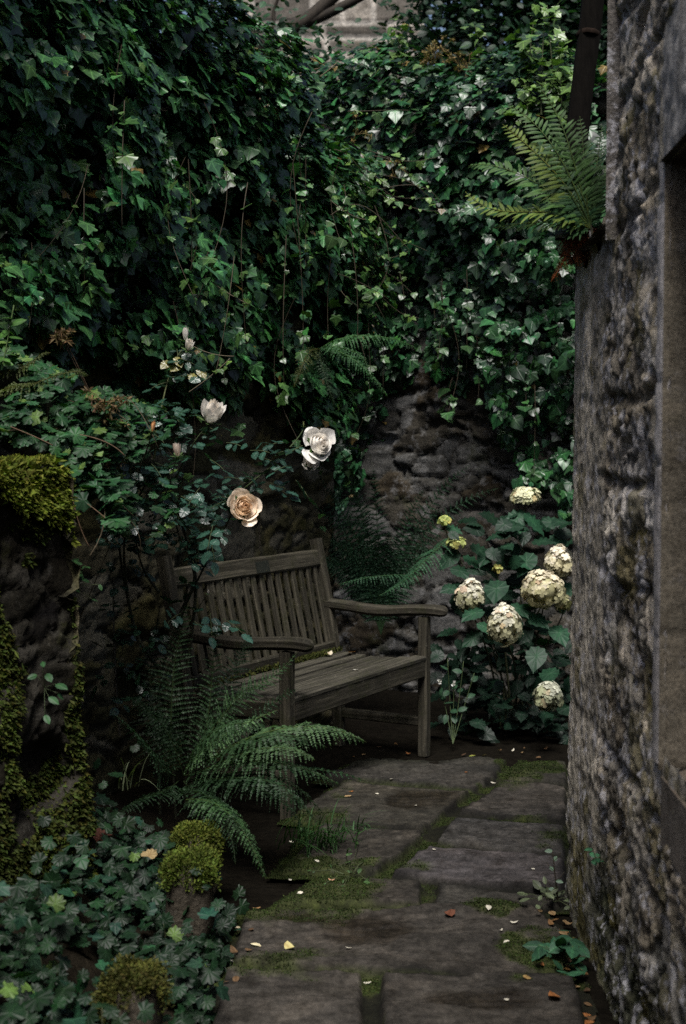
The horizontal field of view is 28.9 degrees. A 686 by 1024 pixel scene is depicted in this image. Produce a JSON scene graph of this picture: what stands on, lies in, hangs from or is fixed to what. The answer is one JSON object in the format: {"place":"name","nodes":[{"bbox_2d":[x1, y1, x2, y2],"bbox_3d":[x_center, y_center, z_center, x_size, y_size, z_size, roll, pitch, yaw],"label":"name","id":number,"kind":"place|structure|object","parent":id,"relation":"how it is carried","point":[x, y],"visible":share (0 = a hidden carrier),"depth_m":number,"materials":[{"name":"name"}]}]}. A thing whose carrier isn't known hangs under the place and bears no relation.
{"place":"outdoors","nodes":[
{"label":"outdoors","id":0,"kind":"place"},
{"bbox_2d":[0,764,297,1023],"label":"earth bank","id":1,"kind":"structure","parent":0,"point":[85,958],"depth_m":4.62,"materials":[{"name":"soil"}]},
{"bbox_2d":[0,743,249,1023],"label":"ground ivy","id":2,"kind":"object","parent":1,"relation":"on","point":[27,992],"visible":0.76,"depth_m":3.34,"materials":[{"name":"green plant"}]},
{"bbox_2d":[93,828,111,841],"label":"dead leaf","id":3,"kind":"object","parent":2,"relation":"on","point":[99,835],"visible":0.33,"depth_m":3.90,"materials":[{"name":"brown plant"}]},
{"bbox_2d":[118,751,152,790],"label":"grass tuft","id":4,"kind":"object","parent":2,"relation":"on","point":[127,780],"visible":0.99,"depth_m":4.19,"materials":[{"name":"green plant"}]},
{"bbox_2d":[141,849,156,858],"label":"dead leaf","id":5,"kind":"object","parent":2,"relation":"on","point":[151,853],"visible":1,"depth_m":3.84,"materials":[{"name":"yellow plant"}]},
{"bbox_2d":[89,953,173,1023],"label":"mossy stone","id":6,"kind":"object","parent":1,"relation":"on","point":[128,984],"visible":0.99,"depth_m":2.90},
{"bbox_2d":[155,842,222,942],"bbox_3d":[-0.430,1.064,3.720,0.187,0.266,0.214,0,3,0],"label":"mossy stone","id":7,"kind":"object","parent":1,"relation":"on","point":[182,884],"visible":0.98,"depth_m":3.65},
{"bbox_2d":[166,818,229,894],"bbox_3d":[-0.448,1.073,4.120,0.194,0.245,0.210,0,3,0],"label":"mossy stone","id":8,"kind":"object","parent":1,"relation":"on","point":[192,833],"visible":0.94,"depth_m":4.07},
{"bbox_2d":[91,327,335,818],"bbox_3d":[-0.584,0.263,4.739,0.763,1.868,1.020,-2,3,-36],"label":"rose bush","id":9,"kind":"object","parent":1,"relation":"on","point":[243,506],"visible":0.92,"depth_m":4.76,"materials":[{"name":"green plant"}]},
{"bbox_2d":[184,798,265,878],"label":"fern","id":10,"kind":"object","parent":1,"relation":"on","point":[204,808],"visible":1,"depth_m":4.10,"materials":[{"name":"green plant"}]},
{"bbox_2d":[113,606,366,833],"bbox_3d":[-0.360,0.683,4.504,0.879,0.678,1.029,0,3,0],"label":"fern","id":11,"kind":"object","parent":1,"relation":"on","point":[209,738],"visible":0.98,"depth_m":4.60,"materials":[{"name":"green plant"}]},
{"bbox_2d":[116,0,607,65],"label":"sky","id":12,"kind":"structure","parent":0,"point":[441,28],"materials":[{"name":"white"}]},
{"bbox_2d":[176,690,619,1023],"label":"ground","id":13,"kind":"structure","parent":0,"point":[263,827],"depth_m":6.21,"materials":[{"name":"soil"}]},
{"bbox_2d":[0,466,96,885],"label":"stone wall","id":14,"kind":"structure","parent":13,"relation":"on","point":[35,600],"depth_m":3.69,"materials":[{"name":"grey stone"}]},
{"bbox_2d":[0,453,80,547],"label":"moss cushion","id":15,"kind":"object","parent":14,"relation":"on","point":[31,490],"visible":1,"depth_m":3.69,"materials":[{"name":"green plant"}]},
{"bbox_2d":[27,661,67,723],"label":"plant","id":16,"kind":"object","parent":14,"relation":"attached to","point":[52,699],"visible":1,"depth_m":3.52,"materials":[{"name":"green plant"}]},
{"bbox_2d":[0,518,101,900],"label":"wall moss","id":17,"kind":"object","parent":14,"relation":"attached to","point":[47,768],"depth_m":3.66,"materials":[{"name":"green plant"}]},
{"bbox_2d":[72,559,102,600],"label":"plant","id":18,"kind":"object","parent":14,"relation":"on","point":[100,587],"visible":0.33,"depth_m":3.95,"materials":[{"name":"green plant"}]},
{"bbox_2d":[0,2,335,794],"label":"stone wall","id":19,"kind":"structure","parent":13,"relation":"on","point":[284,526],"depth_m":5.63,"materials":[{"name":"grey stone"}]},
{"bbox_2d":[0,352,88,399],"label":"fern","id":20,"kind":"object","parent":19,"relation":"attached to","point":[17,386],"visible":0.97,"depth_m":4.09,"materials":[{"name":"green plant"}]},
{"bbox_2d":[49,327,132,470],"bbox_3d":[-0.782,-0.349,4.176,0.260,0.464,0.183,1,3,24],"label":"dried plant","id":21,"kind":"object","parent":19,"relation":"attached to","point":[100,405],"visible":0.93,"depth_m":4.15,"materials":[{"name":"brown plant"}]},
{"bbox_2d":[0,338,182,619],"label":"trailing plant","id":22,"kind":"object","parent":19,"relation":"on","point":[73,431],"visible":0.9,"depth_m":4.16,"materials":[{"name":"green plant"}]},
{"bbox_2d":[0,305,25,367],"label":"young plant","id":23,"kind":"object","parent":22,"relation":"attached to","point":[7,335],"visible":1,"depth_m":4.10,"materials":[{"name":"green plant"}]},
{"bbox_2d":[0,0,445,532],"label":"ivy plant","id":24,"kind":"object","parent":19,"relation":"attached to","point":[307,276],"visible":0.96,"depth_m":5.33,"materials":[{"name":"green plant"}]},
{"bbox_2d":[259,51,336,106],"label":"bare twig","id":25,"kind":"object","parent":24,"relation":"attached to","point":[314,69],"visible":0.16,"depth_m":6.60,"materials":[{"name":"brown wood"}]},
{"bbox_2d":[88,0,363,62],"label":"tree","id":26,"kind":"object","parent":13,"relation":"on","point":[319,11],"visible":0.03,"depth_m":10.96,"materials":[{"name":"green plant"}]},
{"bbox_2d":[161,0,372,106],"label":"shrub","id":27,"kind":"object","parent":13,"relation":"on","point":[282,23],"visible":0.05,"depth_m":9.25,"materials":[{"name":"green plant"}]},
{"bbox_2d":[156,538,447,819],"bbox_3d":[-0.134,0.657,5.790,0.728,1.001,1.276,2,3,29],"label":"garden bench","id":28,"kind":"object","parent":13,"relation":"on","point":[334,681],"visible":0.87,"depth_m":5.80,"materials":[{"name":"brown wood"}]},
{"bbox_2d":[243,0,423,98],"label":"stone building","id":29,"kind":"structure","parent":13,"relation":"on","point":[351,29],"depth_m":14.76,"materials":[{"name":"beige stone"}]},
{"bbox_2d":[277,63,489,106],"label":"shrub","id":30,"kind":"object","parent":13,"relation":"on","point":[359,65],"depth_m":8.99,"materials":[{"name":"green plant"}]},
{"bbox_2d":[286,77,606,702],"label":"stone wall","id":31,"kind":"structure","parent":13,"relation":"on","point":[425,448],"depth_m":7.76,"materials":[{"name":"grey stone"}]},
{"bbox_2d":[293,333,416,406],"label":"fern","id":32,"kind":"object","parent":31,"relation":"attached to","point":[337,351],"visible":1,"depth_m":6.02,"materials":[{"name":"green plant"}]},
{"bbox_2d":[222,2,606,520],"bbox_3d":[0.559,-1.362,7.659,3.432,2.995,1.208,1,3,28],"label":"ivy plant","id":33,"kind":"object","parent":31,"relation":"attached to","point":[483,269],"visible":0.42,"depth_m":7.29,"materials":[{"name":"green plant"}]},
{"bbox_2d":[437,659,477,743],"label":"plant","id":34,"kind":"object","parent":13,"relation":"on","point":[463,709],"visible":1,"depth_m":6.41,"materials":[{"name":"green plant"}]},
{"bbox_2d":[351,0,607,102],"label":"evergreen tree","id":35,"kind":"object","parent":13,"relation":"on","point":[492,20],"visible":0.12,"depth_m":10.74,"materials":[{"name":"green plant"}]},
{"bbox_2d":[430,486,572,744],"bbox_3d":[0.825,0.557,6.620,0.883,1.379,1.011,0,3,0],"label":"hydrangea bush","id":36,"kind":"object","parent":13,"relation":"on","point":[504,627],"visible":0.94,"depth_m":6.55,"materials":[{"name":"green plant"}]},
{"bbox_2d":[485,0,607,60],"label":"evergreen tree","id":37,"kind":"object","parent":13,"relation":"on","point":[565,25],"depth_m":11.69,"materials":[{"name":"green plant"}]},
{"bbox_2d":[584,1020,593,1023],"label":"fallen leaf","id":38,"kind":"object","parent":13,"relation":"on","point":[588,1021],"visible":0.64,"depth_m":3.29,"materials":[{"name":"orange plant"}]},
{"bbox_2d":[564,0,685,1023],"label":"stone wall","id":39,"kind":"structure","parent":13,"relation":"on","point":[626,806],"depth_m":3.10,"materials":[{"name":"grey stone"}]},
{"bbox_2d":[465,85,605,241],"bbox_3d":[0.566,-1.016,3.846,0.412,0.490,0.233,0,3,0],"label":"fern","id":40,"kind":"object","parent":39,"relation":"on","point":[573,200],"visible":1,"depth_m":3.82,"materials":[{"name":"green plant"}]},
{"bbox_2d":[551,225,598,281],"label":"fern","id":41,"kind":"object","parent":39,"relation":"attached to","point":[574,244],"visible":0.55,"depth_m":3.84,"materials":[{"name":"brown plant"}]},
{"bbox_2d":[555,0,603,240],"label":"drainpipe","id":42,"kind":"object","parent":39,"relation":"attached to","point":[588,34],"visible":0.7,"depth_m":4.42,"materials":[{"name":"black metal"}]},
{"bbox_2d":[585,848,605,865],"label":"weed","id":43,"kind":"object","parent":39,"relation":"attached to","point":[595,860],"visible":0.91,"depth_m":3.56,"materials":[{"name":"green plant"}]},
{"bbox_2d":[312,446,497,634],"bbox_3d":[0.215,0.157,6.771,1.000,0.982,0.773,-2,3,-36],"label":"fern","id":44,"kind":"object","parent":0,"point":[380,575],"visible":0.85,"depth_m":6.87,"materials":[{"name":"green plant"}]},
{"bbox_2d":[212,756,599,1023],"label":"stone path","id":45,"kind":"structure","parent":0,"point":[458,967],"depth_m":3.99,"materials":[{"name":"grey stone"}]},
{"bbox_2d":[230,945,237,952],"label":"fallen leaf","id":46,"kind":"object","parent":45,"relation":"on","point":[233,949],"visible":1,"depth_m":3.67,"materials":[{"name":"brown plant"}]},
{"bbox_2d":[232,976,238,981],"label":"fallen leaf","id":47,"kind":"object","parent":45,"relation":"on","point":[235,978],"visible":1,"depth_m":3.49,"materials":[{"name":"brown plant"}]},
{"bbox_2d":[284,941,293,948],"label":"fallen leaf","id":48,"kind":"object","parent":45,"relation":"on","point":[287,944],"visible":1,"depth_m":3.74,"materials":[{"name":"yellow plant"}]},
{"bbox_2d":[275,805,376,857],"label":"grass tuft","id":49,"kind":"object","parent":45,"relation":"on","point":[313,835],"visible":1,"depth_m":4.69,"materials":[{"name":"green plant"}]},
{"bbox_2d":[307,841,370,886],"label":"weed","id":50,"kind":"object","parent":45,"relation":"on","point":[359,870],"visible":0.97,"depth_m":4.39,"materials":[{"name":"green plant"}]},
{"bbox_2d":[330,799,380,833],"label":"grass tuft","id":51,"kind":"object","parent":45,"relation":"on","point":[362,825],"visible":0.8,"depth_m":4.88,"materials":[{"name":"green plant"}]},
{"bbox_2d":[207,759,590,994],"bbox_3d":[0.235,1.204,4.394,1.150,0.099,3.632,0,3,8],"label":"path moss","id":52,"kind":"object","parent":45,"relation":"on","point":[288,860],"visible":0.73,"depth_m":4.21,"materials":[{"name":"green plant"}]},
{"bbox_2d":[445,909,454,915],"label":"fallen leaf","id":53,"kind":"object","parent":45,"relation":"on","point":[450,912],"visible":1,"depth_m":3.98,"materials":[{"name":"brown plant"}]},
{"bbox_2d":[517,877,569,909],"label":"weed","id":54,"kind":"object","parent":45,"relation":"on","point":[544,890],"visible":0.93,"depth_m":4.13,"materials":[{"name":"green plant"}]},
{"bbox_2d":[548,991,559,996],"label":"fallen leaf","id":55,"kind":"object","parent":45,"relation":"on","point":[550,993],"visible":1,"depth_m":3.34,"materials":[{"name":"orange plant"}]},
{"bbox_2d":[545,849,563,901],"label":"twig seedling","id":56,"kind":"object","parent":45,"relation":"on","point":[558,880],"visible":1,"depth_m":4.11,"materials":[{"name":"green plant"}]},
{"bbox_2d":[522,930,589,975],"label":"weed","id":57,"kind":"object","parent":45,"relation":"on","point":[563,945],"visible":1,"depth_m":3.61,"materials":[{"name":"green plant"}]}
]}

